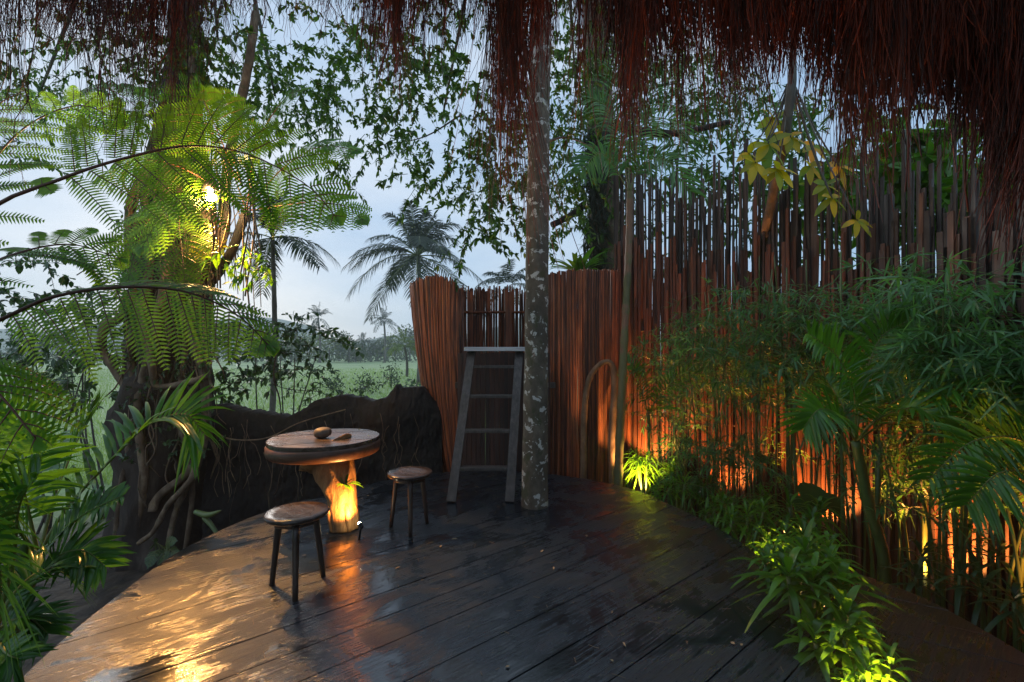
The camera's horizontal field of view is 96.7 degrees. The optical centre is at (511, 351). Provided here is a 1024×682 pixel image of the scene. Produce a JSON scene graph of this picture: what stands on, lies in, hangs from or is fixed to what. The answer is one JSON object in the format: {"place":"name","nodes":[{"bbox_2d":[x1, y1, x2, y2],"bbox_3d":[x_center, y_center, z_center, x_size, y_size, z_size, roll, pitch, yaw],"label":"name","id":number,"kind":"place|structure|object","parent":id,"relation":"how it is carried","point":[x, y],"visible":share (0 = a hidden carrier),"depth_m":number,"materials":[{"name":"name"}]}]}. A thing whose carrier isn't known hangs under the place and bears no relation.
{"place":"outdoors","nodes":[
{"label":"outdoors","id":0,"kind":"place"},
{"bbox_2d":[0,368,419,484],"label":"grass","id":1,"kind":"structure","parent":0,"point":[108,475],"depth_m":22.88,"materials":[{"name":"plant"}]},
{"bbox_2d":[0,317,660,354],"bbox_3d":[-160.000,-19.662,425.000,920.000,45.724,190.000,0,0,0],"label":"hills","id":2,"kind":"structure","parent":0,"point":[3,335],"depth_m":407.79,"materials":[{"name":"plant"}]},
{"bbox_2d":[0,355,858,681],"bbox_3d":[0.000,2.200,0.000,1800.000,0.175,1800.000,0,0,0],"label":"ground","id":3,"kind":"structure","parent":0,"point":[100,597],"depth_m":10.03,"materials":[{"name":"plant"}]},
{"bbox_2d":[0,320,40,360],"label":"tree","id":4,"kind":"object","parent":3,"relation":"on","point":[8,333],"visible":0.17,"depth_m":90.10,"materials":[{"name":"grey plant"}]},
{"bbox_2d":[0,449,104,681],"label":"areca palm","id":5,"kind":"object","parent":3,"relation":"on","point":[31,620],"visible":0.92,"depth_m":1.56,"materials":[{"name":"green plant"}]},
{"bbox_2d":[35,314,75,360],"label":"tree","id":6,"kind":"object","parent":3,"relation":"on","point":[54,339],"visible":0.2,"depth_m":94.08,"materials":[{"name":"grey plant"}]},
{"bbox_2d":[0,248,128,534],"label":"shrub","id":7,"kind":"object","parent":3,"relation":"on","point":[64,279],"visible":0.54,"depth_m":5.21,"materials":[{"name":"green plant"}]},
{"bbox_2d":[47,376,81,391],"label":"field bush","id":8,"kind":"object","parent":3,"relation":"on","point":[59,382],"visible":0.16,"depth_m":24.10,"materials":[{"name":"green plant"}]},
{"bbox_2d":[0,370,233,643],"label":"areca palm","id":9,"kind":"object","parent":3,"relation":"on","point":[102,553],"visible":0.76,"depth_m":2.01,"materials":[{"name":"green plant"}]},
{"bbox_2d":[4,244,255,518],"bbox_3d":[-5.211,0.290,5.758,4.081,3.832,1.572,0,0,28],"label":"shrub","id":10,"kind":"object","parent":3,"relation":"on","point":[217,390],"visible":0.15,"depth_m":5.96,"materials":[{"name":"green plant"}]},
{"bbox_2d":[144,536,178,568],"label":"fern","id":11,"kind":"object","parent":3,"relation":"on","point":[151,560],"visible":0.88,"depth_m":3.53,"materials":[{"name":"green plant"}]},
{"bbox_2d":[0,85,356,470],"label":"tree fern","id":12,"kind":"object","parent":3,"relation":"on","point":[37,442],"visible":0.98,"depth_m":1.95,"materials":[{"name":"green plant"}]},
{"bbox_2d":[0,0,377,571],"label":"strangler fig","id":13,"kind":"object","parent":3,"relation":"on","point":[149,510],"visible":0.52,"depth_m":4.62,"materials":[{"name":"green plant"}]},
{"bbox_2d":[182,237,227,262],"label":"epiphyte sprig","id":14,"kind":"object","parent":13,"relation":"attached to","point":[223,252],"visible":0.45,"depth_m":4.43,"materials":[{"name":"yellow plant"}]},
{"bbox_2d":[201,135,218,200],"bbox_3d":[-2.767,-1.723,4.151,0.303,0.751,0.150,0,0,42],"label":"tree lamp","id":15,"kind":"object","parent":13,"relation":"hanging from","point":[205,186],"visible":0.35,"depth_m":4.07,"materials":[{"name":"yellow metal"}]},
{"bbox_2d":[59,72,371,304],"bbox_3d":[-2.895,-1.508,4.142,3.029,2.429,1.259,0,0,15],"label":"tree fern","id":16,"kind":"object","parent":13,"relation":"attached to","point":[141,248],"visible":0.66,"depth_m":3.96,"materials":[{"name":"green plant"}]},
{"bbox_2d":[193,510,220,532],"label":"green shoot","id":17,"kind":"object","parent":3,"relation":"on","point":[206,516],"visible":0.88,"depth_m":3.93,"materials":[{"name":"plant"}]},
{"bbox_2d":[0,336,416,362],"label":"undergrowth","id":18,"kind":"object","parent":3,"relation":"on","point":[344,359],"visible":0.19,"depth_m":102.23,"materials":[{"name":"plant"}]},
{"bbox_2d":[224,182,340,411],"bbox_3d":[-5.019,-0.689,9.479,2.990,5.785,2.906,0,0,0],"label":"coconut palm","id":19,"kind":"object","parent":3,"relation":"on","point":[271,246],"visible":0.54,"depth_m":9.48,"materials":[{"name":"green plant"}]},
{"bbox_2d":[211,312,366,413],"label":"shrub","id":20,"kind":"object","parent":3,"relation":"on","point":[268,365],"visible":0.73,"depth_m":6.05,"materials":[{"name":"green plant"}]},
{"bbox_2d":[279,332,306,361],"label":"tree","id":21,"kind":"object","parent":3,"relation":"on","point":[292,348],"visible":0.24,"depth_m":97.27,"materials":[{"name":"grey plant"}]},
{"bbox_2d":[280,336,316,361],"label":"tree","id":22,"kind":"object","parent":3,"relation":"on","point":[288,347],"visible":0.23,"depth_m":96.05,"materials":[{"name":"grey plant"}]},
{"bbox_2d":[299,332,323,360],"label":"tree","id":23,"kind":"object","parent":3,"relation":"on","point":[310,339],"visible":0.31,"depth_m":114.90,"materials":[{"name":"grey plant"}]},
{"bbox_2d":[299,302,331,362],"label":"coconut palm","id":24,"kind":"object","parent":3,"relation":"on","point":[321,313],"visible":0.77,"depth_m":91.80,"materials":[{"name":"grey plant"}]},
{"bbox_2d":[201,384,442,539],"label":"earthen wall","id":25,"kind":"structure","parent":3,"relation":"on","point":[248,479],"depth_m":5.11,"materials":[{"name":"brown soil"}]},
{"bbox_2d":[211,409,345,440],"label":"vine","id":26,"kind":"object","parent":25,"relation":"attached to","point":[277,433],"visible":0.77,"depth_m":4.68,"materials":[{"name":"brown plant"}]},
{"bbox_2d":[273,355,319,413],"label":"hanging vine","id":27,"kind":"object","parent":25,"relation":"hanging from","point":[281,387],"visible":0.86,"depth_m":5.20,"materials":[{"name":"brown plant"}]},
{"bbox_2d":[309,336,349,361],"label":"tree","id":28,"kind":"object","parent":3,"relation":"on","point":[323,345],"visible":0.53,"depth_m":96.94,"materials":[{"name":"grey plant"}]},
{"bbox_2d":[319,373,349,390],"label":"field bush","id":29,"kind":"object","parent":3,"relation":"on","point":[330,383],"visible":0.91,"depth_m":25.94,"materials":[{"name":"green plant"}]},
{"bbox_2d":[281,339,391,414],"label":"shrub","id":30,"kind":"object","parent":3,"relation":"on","point":[341,392],"visible":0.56,"depth_m":6.33,"materials":[{"name":"green plant"}]},
{"bbox_2d":[328,330,359,360],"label":"tree","id":31,"kind":"object","parent":3,"relation":"on","point":[350,338],"visible":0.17,"depth_m":107.94,"materials":[{"name":"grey plant"}]},
{"bbox_2d":[330,339,371,362],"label":"tree","id":32,"kind":"object","parent":3,"relation":"on","point":[339,347],"visible":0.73,"depth_m":93.90,"materials":[{"name":"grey plant"}]},
{"bbox_2d":[345,347,369,361],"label":"tree","id":33,"kind":"object","parent":3,"relation":"on","point":[355,357],"visible":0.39,"depth_m":99.41,"materials":[{"name":"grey plant"}]},
{"bbox_2d":[354,332,374,356],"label":"coconut palm","id":34,"kind":"object","parent":3,"relation":"on","point":[362,335],"visible":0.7,"depth_m":105.05,"materials":[{"name":"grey plant"}]},
{"bbox_2d":[350,366,381,393],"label":"field bush","id":35,"kind":"object","parent":3,"relation":"on","point":[362,381],"visible":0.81,"depth_m":23.98,"materials":[{"name":"green plant"}]},
{"bbox_2d":[359,344,388,359],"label":"tree","id":36,"kind":"object","parent":3,"relation":"on","point":[370,351],"visible":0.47,"depth_m":110.86,"materials":[{"name":"green plant"}]},
{"bbox_2d":[358,337,396,358],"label":"tree","id":37,"kind":"object","parent":3,"relation":"on","point":[371,344],"visible":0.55,"depth_m":111.81,"materials":[{"name":"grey plant"}]},
{"bbox_2d":[368,339,396,360],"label":"tree","id":38,"kind":"object","parent":3,"relation":"on","point":[383,343],"visible":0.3,"depth_m":114.75,"materials":[{"name":"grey plant"}]},
{"bbox_2d":[368,306,403,362],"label":"coconut palm","id":39,"kind":"object","parent":3,"relation":"on","point":[385,314],"visible":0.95,"depth_m":91.81,"materials":[{"name":"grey plant"}]},
{"bbox_2d":[380,359,402,387],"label":"field bush","id":40,"kind":"object","parent":3,"relation":"on","point":[391,376],"visible":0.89,"depth_m":27.91,"materials":[{"name":"green plant"}]},
{"bbox_2d":[375,332,408,358],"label":"tree","id":41,"kind":"object","parent":3,"relation":"on","point":[392,344],"visible":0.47,"depth_m":112.95,"materials":[{"name":"green plant"}]},
{"bbox_2d":[381,327,416,376],"bbox_3d":[-9.419,0.010,39.901,3.970,4.381,3.820,0,0,-20],"label":"coconut palm","id":42,"kind":"object","parent":3,"relation":"on","point":[394,348],"visible":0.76,"depth_m":39.90,"materials":[{"name":"green plant"}]},
{"bbox_2d":[395,323,414,359],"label":"tree","id":43,"kind":"object","parent":3,"relation":"on","point":[410,331],"visible":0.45,"depth_m":105.01,"materials":[{"name":"green plant"}]},
{"bbox_2d":[393,378,420,387],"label":"shrub","id":44,"kind":"object","parent":3,"relation":"on","point":[411,384],"visible":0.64,"depth_m":19.98,"materials":[{"name":"green plant"}]},
{"bbox_2d":[340,199,492,383],"bbox_3d":[-6.124,-3.932,30.907,10.366,12.285,9.311,0,0,0],"label":"coconut palm","id":45,"kind":"object","parent":3,"relation":"on","point":[418,238],"visible":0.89,"depth_m":30.46,"materials":[{"name":"green plant"}]},
{"bbox_2d":[409,273,471,471],"bbox_3d":[-0.993,0.350,5.832,1.254,2.653,0.334,0,0,37],"label":"stick screen","id":46,"kind":"object","parent":3,"relation":"on","point":[437,306],"visible":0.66,"depth_m":5.59,"materials":[{"name":"brown wood"}]},
{"bbox_2d":[267,0,679,509],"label":"slender tree","id":47,"kind":"object","parent":3,"relation":"on","point":[534,493],"visible":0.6,"depth_m":5.70,"materials":[{"name":"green plant"}]},
{"bbox_2d":[458,284,525,464],"bbox_3d":[-0.200,0.588,6.873,1.362,3.263,0.385,0,0,-13],"label":"stick screen","id":48,"kind":"object","parent":3,"relation":"on","point":[502,324],"visible":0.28,"depth_m":6.98,"materials":[{"name":"wood"}]},
{"bbox_2d":[474,259,525,317],"bbox_3d":[-0.388,-2.028,30.373,4.713,8.500,4.820,0,0,0],"label":"coconut palm","id":49,"kind":"object","parent":3,"relation":"on","point":[502,273],"visible":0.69,"depth_m":29.67,"materials":[{"name":"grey plant"}]},
{"bbox_2d":[455,352,554,473],"bbox_3d":[-0.080,0.841,5.449,1.200,1.678,0.092,0,0,0],"label":"plank screen","id":50,"kind":"object","parent":3,"relation":"on","point":[483,382],"visible":0.44,"depth_m":5.41,"materials":[{"name":"brown wood"}]},
{"bbox_2d":[548,268,619,482],"bbox_3d":[0.888,0.317,5.724,1.052,2.795,0.538,0,0,0],"label":"stick screen","id":51,"kind":"object","parent":3,"relation":"on","point":[583,322],"visible":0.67,"depth_m":5.57,"materials":[{"name":"brown wood"}]},
{"bbox_2d":[580,359,617,483],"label":"bent branch","id":52,"kind":"object","parent":51,"relation":"attached to","point":[611,428],"visible":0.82,"depth_m":5.23,"materials":[{"name":"brown plant"}]},
{"bbox_2d":[564,39,710,485],"bbox_3d":[1.670,-0.940,5.292,2.327,6.280,1.167,0,0,-17],"label":"slender palm","id":53,"kind":"object","parent":3,"relation":"on","point":[620,423],"visible":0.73,"depth_m":5.09,"materials":[{"name":"green plant"}]},
{"bbox_2d":[623,442,672,493],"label":"strap leaved plant","id":54,"kind":"object","parent":3,"relation":"on","point":[638,470],"visible":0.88,"depth_m":5.00,"materials":[{"name":"green plant"}]},
{"bbox_2d":[477,0,831,270],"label":"mossy tree","id":55,"kind":"object","parent":3,"relation":"on","point":[601,238],"visible":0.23,"depth_m":8.36,"materials":[{"name":"green plant"}]},
{"bbox_2d":[549,246,613,270],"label":"bird nest fern","id":56,"kind":"object","parent":55,"relation":"on","point":[576,263],"visible":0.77,"depth_m":7.43,"materials":[{"name":"plant"}]},
{"bbox_2d":[627,352,711,495],"bbox_3d":[1.698,1.101,5.045,0.906,2.200,0.566,0,0,31],"label":"areca palm","id":57,"kind":"object","parent":3,"relation":"on","point":[630,366],"visible":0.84,"depth_m":5.22,"materials":[{"name":"green plant"}]},
{"bbox_2d":[640,472,700,509],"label":"strap leaved plant","id":58,"kind":"object","parent":3,"relation":"on","point":[657,493],"visible":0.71,"depth_m":4.46,"materials":[{"name":"green plant"}]},
{"bbox_2d":[653,455,692,506],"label":"strap leaved plant","id":59,"kind":"object","parent":3,"relation":"on","point":[671,468],"visible":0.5,"depth_m":4.90,"materials":[{"name":"green plant"}]},
{"bbox_2d":[617,319,734,511],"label":"bamboo clump","id":60,"kind":"object","parent":3,"relation":"on","point":[660,413],"visible":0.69,"depth_m":5.28,"materials":[{"name":"green plant"}]},
{"bbox_2d":[675,475,722,519],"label":"strap leaved plant","id":61,"kind":"object","parent":3,"relation":"on","point":[700,494],"visible":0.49,"depth_m":4.65,"materials":[{"name":"green plant"}]},
{"bbox_2d":[644,401,767,519],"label":"bamboo clump","id":62,"kind":"object","parent":3,"relation":"on","point":[683,440],"visible":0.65,"depth_m":4.71,"materials":[{"name":"green plant"}]},
{"bbox_2d":[687,490,756,539],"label":"strap leaved plant","id":63,"kind":"object","parent":3,"relation":"on","point":[723,496],"visible":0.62,"depth_m":3.94,"materials":[{"name":"green plant"}]},
{"bbox_2d":[647,277,806,536],"bbox_3d":[2.221,0.714,4.753,1.463,2.973,1.823,0,0,42],"label":"bamboo clump","id":64,"kind":"object","parent":3,"relation":"on","point":[704,383],"visible":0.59,"depth_m":4.77,"materials":[{"name":"green plant"}]},
{"bbox_2d":[595,87,888,324],"bbox_3d":[4.535,-1.436,7.954,6.156,7.292,3.563,0,0,0],"label":"thicket","id":65,"kind":"object","parent":3,"relation":"on","point":[707,174],"visible":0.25,"depth_m":7.79,"materials":[{"name":"green plant"}]},
{"bbox_2d":[710,496,788,556],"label":"strap leaved plant","id":66,"kind":"object","parent":3,"relation":"on","point":[745,531],"visible":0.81,"depth_m":3.59,"materials":[{"name":"green plant"}]},
{"bbox_2d":[688,426,814,543],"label":"bamboo clump","id":67,"kind":"object","parent":3,"relation":"on","point":[748,455],"visible":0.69,"depth_m":4.40,"materials":[{"name":"green plant"}]},
{"bbox_2d":[729,482,784,563],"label":"strap leaved plant","id":68,"kind":"object","parent":3,"relation":"on","point":[766,493],"visible":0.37,"depth_m":4.08,"materials":[{"name":"green plant"}]},
{"bbox_2d":[726,535,839,632],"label":"strap leaved plant","id":69,"kind":"object","parent":3,"relation":"on","point":[767,567],"visible":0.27,"depth_m":2.70,"materials":[{"name":"green plant"}]},
{"bbox_2d":[786,268,789,535],"bbox_3d":[2.755,0.675,4.537,0.045,3.051,0.143,0,0,30],"label":"bamboo culm","id":70,"kind":"object","parent":3,"relation":"on","point":[787,473],"visible":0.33,"depth_m":4.49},
{"bbox_2d":[675,256,901,553],"bbox_3d":[2.606,0.667,4.231,1.917,3.070,1.867,0,0,39],"label":"bamboo clump","id":71,"kind":"object","parent":3,"relation":"on","point":[762,368],"visible":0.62,"depth_m":4.21,"materials":[{"name":"green plant"}]},
{"bbox_2d":[747,512,834,598],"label":"strap leaved plant","id":72,"kind":"object","parent":3,"relation":"on","point":[802,522],"visible":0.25,"depth_m":3.17,"materials":[{"name":"green plant"}]},
{"bbox_2d":[736,39,872,247],"bbox_3d":[2.798,-0.482,5.204,1.138,5.384,2.130,0,0,0],"label":"leaved tree","id":73,"kind":"object","parent":3,"relation":"on","point":[776,177],"visible":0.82,"depth_m":4.50,"materials":[{"name":"green plant"}]},
{"bbox_2d":[761,487,857,557],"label":"strap leaved plant","id":74,"kind":"object","parent":3,"relation":"on","point":[820,505],"visible":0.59,"depth_m":3.54,"materials":[{"name":"green plant"}]},
{"bbox_2d":[746,528,875,612],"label":"strap leaved plant","id":75,"kind":"object","parent":3,"relation":"on","point":[828,543],"visible":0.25,"depth_m":2.81,"materials":[{"name":"green plant"}]},
{"bbox_2d":[730,259,894,556],"bbox_3d":[2.765,0.684,4.088,1.445,3.033,1.592,0,0,37],"label":"bamboo clump","id":76,"kind":"object","parent":3,"relation":"on","point":[797,347],"visible":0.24,"depth_m":4.18,"materials":[{"name":"green plant"}]},
{"bbox_2d":[789,482,840,526],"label":"round leaf plant","id":77,"kind":"object","parent":3,"relation":"on","point":[814,491],"visible":0.48,"depth_m":3.89,"materials":[{"name":"plant"}]},
{"bbox_2d":[729,517,904,651],"bbox_3d":[1.566,1.564,2.456,0.847,1.276,0.726,0,0,0],"label":"strap leaved plant","id":78,"kind":"object","parent":3,"relation":"on","point":[815,571],"visible":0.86,"depth_m":2.35,"materials":[{"name":"green plant"}]},
{"bbox_2d":[612,123,1023,651],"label":"slat fence","id":79,"kind":"object","parent":3,"relation":"on","point":[680,271],"visible":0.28,"depth_m":5.05,"materials":[{"name":"brown wood"}]},
{"bbox_2d":[839,251,845,558],"bbox_3d":[2.758,0.675,3.784,0.058,3.051,0.147,0,0,34],"label":"bamboo culm","id":80,"kind":"object","parent":3,"relation":"on","point":[843,513],"visible":0.43,"depth_m":3.74,"materials":[{"name":"wood"}]},
{"bbox_2d":[773,580,912,681],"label":"strap leaved plant","id":81,"kind":"object","parent":3,"relation":"on","point":[848,632],"visible":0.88,"depth_m":2.06,"materials":[{"name":"green plant"}]},
{"bbox_2d":[829,642,928,681],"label":"strap leaved plant","id":82,"kind":"object","parent":3,"relation":"on","point":[867,676],"visible":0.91,"depth_m":1.89,"materials":[{"name":"green plant"}]},
{"bbox_2d":[748,244,1023,587],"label":"bamboo clump","id":83,"kind":"object","parent":3,"relation":"on","point":[847,319],"visible":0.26,"depth_m":3.64,"materials":[{"name":"green plant"}]},
{"bbox_2d":[779,99,1012,266],"bbox_3d":[4.655,-0.351,5.042,3.032,5.114,2.920,0,0,0],"label":"thicket","id":84,"kind":"object","parent":3,"relation":"on","point":[946,182],"visible":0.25,"depth_m":4.70,"materials":[{"name":"green plant"}]},
{"bbox_2d":[775,304,1023,583],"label":"areca palm","id":85,"kind":"object","parent":3,"relation":"on","point":[817,413],"visible":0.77,"depth_m":2.97,"materials":[{"name":"green plant"}]},
{"bbox_2d":[790,379,1023,613],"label":"bamboo clump","id":86,"kind":"object","parent":3,"relation":"on","point":[918,491],"visible":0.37,"depth_m":3.32,"materials":[{"name":"green plant"}]},
{"bbox_2d":[873,536,969,620],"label":"strap leaved plant","id":87,"kind":"object","parent":3,"relation":"on","point":[918,577],"visible":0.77,"depth_m":2.98,"materials":[{"name":"green plant"}]},
{"bbox_2d":[922,247,927,597],"bbox_3d":[3.293,0.675,3.645,0.044,3.051,0.160,0,0,31],"label":"bamboo culm","id":88,"kind":"object","parent":3,"relation":"on","point":[924,534],"visible":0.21,"depth_m":3.59,"materials":[{"name":"wood"}]},
{"bbox_2d":[836,248,1023,633],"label":"bamboo clump","id":89,"kind":"object","parent":3,"relation":"on","point":[947,346],"visible":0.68,"depth_m":2.87,"materials":[{"name":"green plant"}]},
{"bbox_2d":[887,286,1023,652],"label":"bamboo clump","id":90,"kind":"object","parent":3,"relation":"on","point":[1017,563],"visible":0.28,"depth_m":2.76,"materials":[{"name":"green plant"}]},
{"bbox_2d":[903,350,1023,543],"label":"areca palm","id":91,"kind":"object","parent":3,"relation":"on","point":[984,503],"visible":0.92,"depth_m":2.29,"materials":[{"name":"green plant"}]},
{"bbox_2d":[918,553,1023,641],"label":"strap leaved plant","id":92,"kind":"object","parent":3,"relation":"on","point":[982,593],"visible":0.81,"depth_m":2.66,"materials":[{"name":"green plant"}]},
{"bbox_2d":[919,518,1023,639],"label":"strap leaved plant","id":93,"kind":"object","parent":3,"relation":"on","point":[973,559],"visible":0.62,"depth_m":2.91,"materials":[{"name":"green plant"}]},
{"bbox_2d":[968,576,1023,649],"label":"strap leaved plant","id":94,"kind":"object","parent":3,"relation":"on","point":[1015,613],"visible":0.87,"depth_m":2.50,"materials":[{"name":"green plant"}]},
{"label":"deck framework","id":95,"kind":"structure","parent":3,"relation":"on","visible":0},
{"bbox_2d":[24,471,840,681],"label":"deck","id":96,"kind":"structure","parent":95,"relation":"on","point":[398,640],"depth_m":2.52,"materials":[{"name":"brown wood"}]},
{"bbox_2d":[263,501,328,601],"bbox_3d":[-1.280,1.174,2.709,0.357,0.455,0.356,0,0,0],"label":"stool","id":97,"kind":"object","parent":96,"relation":"on","point":[295,517],"visible":1,"depth_m":2.69,"materials":[{"name":"brown wood"}]},
{"bbox_2d":[264,428,379,532],"bbox_3d":[-1.538,1.033,3.737,0.874,0.755,0.874,0,0,0],"label":"round table","id":98,"kind":"object","parent":96,"relation":"on","point":[327,462],"visible":0.94,"depth_m":3.52,"materials":[{"name":"brown wood"}]},
{"bbox_2d":[313,427,331,437],"bbox_3d":[-1.540,0.656,3.694,0.140,0.090,0.112,0,0,0],"label":"stone","id":99,"kind":"object","parent":98,"relation":"on","point":[322,432],"visible":1,"depth_m":3.65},
{"bbox_2d":[336,474,361,490],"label":"stump fern","id":100,"kind":"object","parent":98,"relation":"on","point":[346,485],"visible":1,"depth_m":3.52,"materials":[{"name":"green plant"}]},
{"bbox_2d":[358,522,363,538],"bbox_3d":[-1.131,1.342,3.400,0.053,0.138,0.033,0,0,33],"label":"garden spotlight","id":101,"kind":"object","parent":96,"relation":"on","point":[360,525],"visible":1,"depth_m":3.40,"materials":[{"name":"black metal"}]},
{"bbox_2d":[387,466,432,537],"bbox_3d":[-0.809,1.174,3.599,0.356,0.455,0.356,0,0,0],"label":"stool","id":102,"kind":"object","parent":96,"relation":"on","point":[410,476],"visible":1,"depth_m":3.57,"materials":[{"name":"brown wood"}]},
{"bbox_2d":[111,476,783,681],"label":"leaf litter","id":103,"kind":"object","parent":96,"relation":"on","point":[732,642],"visible":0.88,"depth_m":2.68,"materials":[{"name":"brown plant"}]},
{"bbox_2d":[447,347,524,502],"bbox_3d":[-0.212,0.679,4.681,0.792,1.464,0.939,0,0,0],"label":"ladder","id":104,"kind":"object","parent":96,"relation":"on","point":[457,467],"visible":0.93,"depth_m":4.56,"materials":[{"name":"grey wood"}]},
{"bbox_2d":[0,0,984,340],"label":"sky","id":105,"kind":"structure","parent":0,"point":[299,288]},
{"bbox_2d":[0,0,1023,286],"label":"thatched roof","id":106,"kind":"structure","parent":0,"point":[972,50],"depth_m":1.67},
{"bbox_2d":[845,572,1023,681],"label":"walkway","id":107,"kind":"structure","parent":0,"point":[937,643],"depth_m":2.23,"materials":[{"name":"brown wood"}]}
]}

